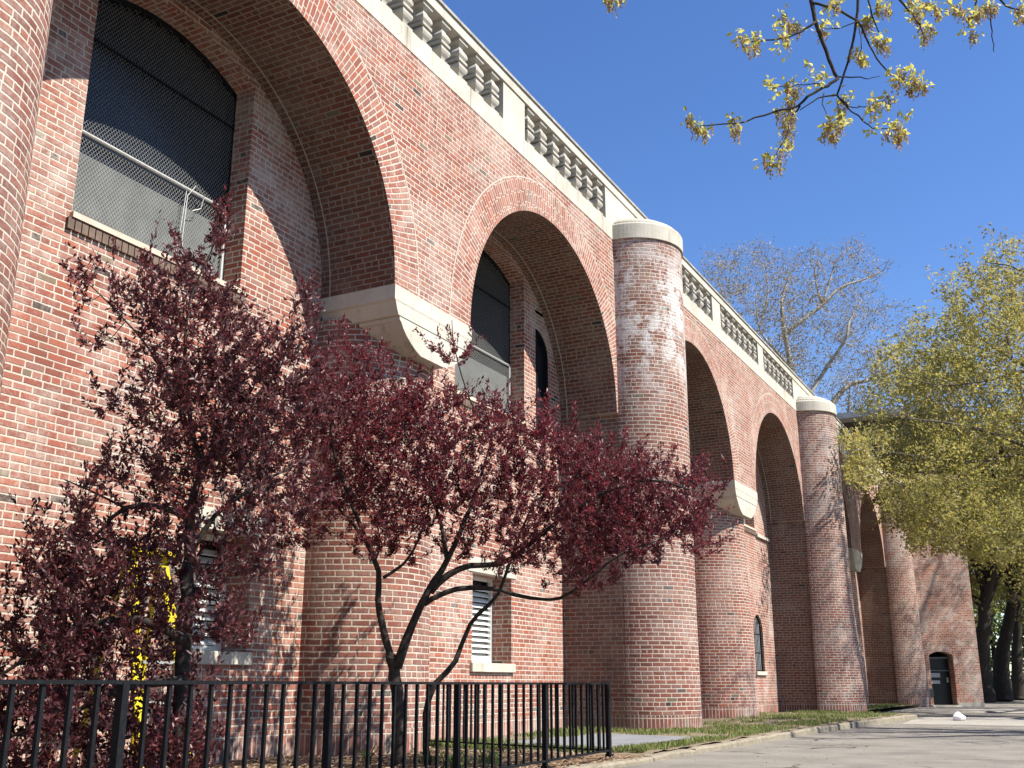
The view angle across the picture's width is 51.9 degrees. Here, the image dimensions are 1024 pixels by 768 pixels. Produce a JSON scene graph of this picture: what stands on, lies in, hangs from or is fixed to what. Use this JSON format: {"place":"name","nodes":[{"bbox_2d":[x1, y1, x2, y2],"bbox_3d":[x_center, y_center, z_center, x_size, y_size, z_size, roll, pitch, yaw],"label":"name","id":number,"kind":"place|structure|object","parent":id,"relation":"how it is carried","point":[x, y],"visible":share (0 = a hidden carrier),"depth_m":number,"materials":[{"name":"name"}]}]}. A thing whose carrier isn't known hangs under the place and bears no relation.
{"place":"outdoors","nodes":[
{"label":"outdoors","id":0,"kind":"place"},
{"bbox_2d":[166,746,642,767],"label":"mulch bed","id":1,"kind":"object","parent":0,"point":[592,758],"visible":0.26,"depth_m":10.83,"materials":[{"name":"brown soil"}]},
{"bbox_2d":[71,548,198,767],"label":"stepladder","id":2,"kind":"object","parent":1,"relation":"on","point":[164,561],"visible":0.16,"depth_m":9.12,"materials":[{"name":"metal"}]},
{"bbox_2d":[0,184,359,767],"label":"plum tree","id":3,"kind":"object","parent":1,"relation":"on","point":[54,653],"visible":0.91,"depth_m":7.09,"materials":[{"name":"purple plant"}]},
{"bbox_2d":[0,679,612,767],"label":"metal fence","id":4,"kind":"object","parent":1,"relation":"on","point":[120,722],"visible":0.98,"depth_m":7.00,"materials":[{"name":"black metal"}]},
{"bbox_2d":[348,743,384,763],"bbox_3d":[-1.421,3.647,10.386,0.408,0.194,0.338,4,-16,-14],"label":"daylily clump","id":5,"kind":"object","parent":1,"relation":"on","point":[371,755],"visible":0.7,"depth_m":10.39,"materials":[{"name":"green plant"}]},
{"bbox_2d":[409,742,444,763],"bbox_3d":[-0.895,3.595,10.254,0.520,0.223,0.552,-8,-18,27],"label":"daylily clump","id":6,"kind":"object","parent":1,"relation":"on","point":[421,756],"visible":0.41,"depth_m":10.29,"materials":[{"name":"green plant"}]},
{"bbox_2d":[439,745,477,767],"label":"daylily clump","id":7,"kind":"object","parent":1,"relation":"on","point":[451,759],"visible":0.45,"depth_m":9.75,"materials":[{"name":"green plant"}]},
{"bbox_2d":[462,745,506,765],"bbox_3d":[-0.246,3.595,10.226,0.455,0.206,0.475,7,-18,-24],"label":"daylily clump","id":8,"kind":"object","parent":1,"relation":"on","point":[488,760],"visible":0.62,"depth_m":10.18,"materials":[{"name":"green plant"}]},
{"bbox_2d":[250,313,740,766],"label":"plum tree","id":9,"kind":"object","parent":1,"relation":"on","point":[406,415],"visible":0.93,"depth_m":10.30,"materials":[{"name":"purple plant"}]},
{"bbox_2d":[506,734,690,747],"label":"slab path","id":10,"kind":"structure","parent":0,"point":[622,739],"depth_m":14.01,"materials":[{"name":"grey concrete"}]},
{"bbox_2d":[429,703,915,755],"bbox_3d":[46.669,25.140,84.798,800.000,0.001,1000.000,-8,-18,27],"label":"ground","id":11,"kind":"structure","parent":0,"point":[882,710],"depth_m":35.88,"materials":[{"name":"green plant"}]},
{"bbox_2d":[0,0,930,767],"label":"brick arcade building","id":12,"kind":"structure","parent":11,"relation":"on","point":[392,172],"depth_m":13.32,"materials":[{"name":"red brick"}]},
{"bbox_2d":[65,0,244,306],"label":"upper window","id":13,"kind":"structure","parent":12,"relation":"in","point":[158,128],"depth_m":11.37,"materials":[{"name":"black glass"}]},
{"bbox_2d":[191,506,264,664],"bbox_3d":[-3.210,2.150,11.143,0.530,1.590,1.120,-8,-18,27],"label":"louvre window","id":14,"kind":"structure","parent":12,"relation":"in","point":[209,649],"depth_m":11.23,"materials":[{"name":"white glass"}]},
{"bbox_2d":[454,250,527,432],"bbox_3d":[-0.455,-0.892,17.286,0.390,3.025,2.408,-8,-18,27],"label":"upper window","id":15,"kind":"structure","parent":12,"relation":"in","point":[490,305],"depth_m":17.82,"materials":[{"name":"black glass"}]},
{"bbox_2d":[467,556,516,672],"bbox_3d":[-0.487,3.549,16.110,0.530,1.670,1.550,-8,-18,27],"label":"louvre window","id":16,"kind":"structure","parent":12,"relation":"in","point":[479,663],"depth_m":16.37,"materials":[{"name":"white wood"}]},
{"bbox_2d":[535,310,548,439],"bbox_3d":[0.509,-0.167,18.701,0.060,2.300,0.480,-8,-18,27],"label":"upper window","id":17,"kind":"structure","parent":12,"relation":"in","point":[540,347],"depth_m":18.79,"materials":[{"name":"black glass"}]},
{"bbox_2d":[743,519,755,535],"bbox_3d":[6.256,2.603,29.514,0.390,3.025,2.408,-8,-18,27],"label":"upper window","id":18,"kind":"structure","parent":12,"relation":"in","point":[751,530],"depth_m":29.52,"materials":[{"name":"black paint"}]},
{"bbox_2d":[754,616,767,675],"bbox_3d":[6.726,7.166,28.981,0.250,1.647,1.050,-8,-18,27],"label":"arched window","id":19,"kind":"structure","parent":12,"relation":"in","point":[758,645],"depth_m":29.17,"materials":[{"name":"grey glass"}]},
{"bbox_2d":[837,402,959,519],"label":"dark pavilion","id":20,"kind":"structure","parent":12,"relation":"on","point":[846,419],"depth_m":51.48,"materials":[{"name":"black glass"}]},
{"bbox_2d":[861,439,875,456],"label":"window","id":21,"kind":"structure","parent":20,"relation":"in","point":[872,439],"depth_m":51.73,"materials":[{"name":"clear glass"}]},
{"bbox_2d":[888,435,911,472],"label":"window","id":22,"kind":"structure","parent":20,"relation":"in","point":[906,435],"depth_m":51.04,"materials":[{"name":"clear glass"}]},
{"bbox_2d":[562,715,917,767],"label":"stone kerb","id":23,"kind":"structure","parent":11,"relation":"on","point":[689,751],"depth_m":14.64,"materials":[{"name":"beige stone"}]},
{"bbox_2d":[697,233,930,412],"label":"plane tree","id":24,"kind":"object","parent":11,"relation":"on","point":[784,334],"visible":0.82,"depth_m":56.68,"materials":[{"name":"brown plant"}]},
{"bbox_2d":[805,365,887,412],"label":"plane tree","id":25,"kind":"object","parent":11,"relation":"on","point":[845,393],"visible":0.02,"depth_m":70.45,"materials":[{"name":"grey plant"}]},
{"bbox_2d":[882,473,984,706],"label":"brick tower","id":26,"kind":"structure","parent":11,"relation":"on","point":[946,619],"depth_m":43.62,"materials":[{"name":"red brick"}]},
{"bbox_2d":[929,657,952,704],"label":"door","id":27,"kind":"structure","parent":26,"relation":"in","point":[940,678],"depth_m":43.39,"materials":[{"name":"black paint"}]},
{"bbox_2d":[969,564,1005,626],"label":"park tree","id":28,"kind":"object","parent":11,"relation":"on","point":[992,612],"visible":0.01,"depth_m":66.17,"materials":[{"name":"green plant"}]},
{"bbox_2d":[967,444,1023,699],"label":"park tree","id":29,"kind":"object","parent":11,"relation":"on","point":[1017,677],"visible":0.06,"depth_m":61.66,"materials":[{"name":"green plant"}]},
{"bbox_2d":[969,577,1023,677],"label":"tree","id":30,"kind":"object","parent":11,"relation":"on","point":[993,637],"visible":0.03,"depth_m":76.25,"materials":[{"name":"green plant"}]},
{"bbox_2d":[994,587,1023,670],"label":"tree","id":31,"kind":"object","parent":11,"relation":"on","point":[1012,632],"visible":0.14,"depth_m":68.72,"materials":[{"name":"green plant"}]},
{"bbox_2d":[442,0,1023,678],"label":"sky","id":32,"kind":"structure","parent":0,"point":[620,87],"materials":[{"name":"blue"}]},
{"bbox_2d":[621,700,1023,767],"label":"pavement","id":33,"kind":"structure","parent":0,"point":[971,747],"depth_m":13.82,"materials":[{"name":"concrete"}]},
{"bbox_2d":[602,0,1023,179],"bbox_3d":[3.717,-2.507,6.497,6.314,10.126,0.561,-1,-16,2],"label":"oak tree","id":34,"kind":"object","parent":33,"relation":"on","point":[900,136],"visible":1,"depth_m":6.35,"materials":[{"name":"yellow plant"}]},
{"bbox_2d":[860,222,1023,493],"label":"street tree","id":35,"kind":"object","parent":33,"relation":"on","point":[1007,342],"visible":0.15,"depth_m":54.03,"materials":[{"name":"green plant"}]},
{"bbox_2d":[935,405,1023,702],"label":"park tree","id":36,"kind":"object","parent":33,"relation":"on","point":[988,580],"visible":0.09,"depth_m":54.06,"materials":[{"name":"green plant"}]},
{"bbox_2d":[954,400,1023,701],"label":"park tree","id":37,"kind":"object","parent":33,"relation":"on","point":[1002,684],"visible":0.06,"depth_m":56.82,"materials":[{"name":"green plant"}]},
{"bbox_2d":[959,420,1023,598],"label":"park tree","id":38,"kind":"object","parent":33,"relation":"on","point":[1021,592],"visible":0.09,"depth_m":53.96,"materials":[{"name":"green plant"}]},
{"bbox_2d":[884,707,1023,712],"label":"concrete apron","id":39,"kind":"object","parent":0,"point":[974,709],"visible":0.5,"depth_m":38.03,"materials":[{"name":"grey concrete"}]},
{"bbox_2d":[834,232,1023,591],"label":"street tree","id":40,"kind":"object","parent":39,"relation":"on","point":[923,504],"visible":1,"depth_m":35.64,"materials":[{"name":"green plant"}]},
{"bbox_2d":[903,717,1023,725],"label":"concrete walk","id":41,"kind":"structure","parent":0,"point":[974,721],"depth_m":25.56,"materials":[{"name":"grey concrete"}]},
{"bbox_2d":[699,716,1023,766],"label":"pavement debris","id":42,"kind":"object","parent":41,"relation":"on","point":[875,742],"visible":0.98,"depth_m":14.33,"materials":[{"name":"brown plant"}]},
{"bbox_2d":[953,711,965,720],"bbox_3d":[11.131,8.263,26.234,0.324,0.229,0.256,-8,-18,27],"label":"plastic bag","id":43,"kind":"object","parent":41,"relation":"on","point":[958,716],"visible":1,"depth_m":26.15,"materials":[{"name":"white plastic"}]}
]}

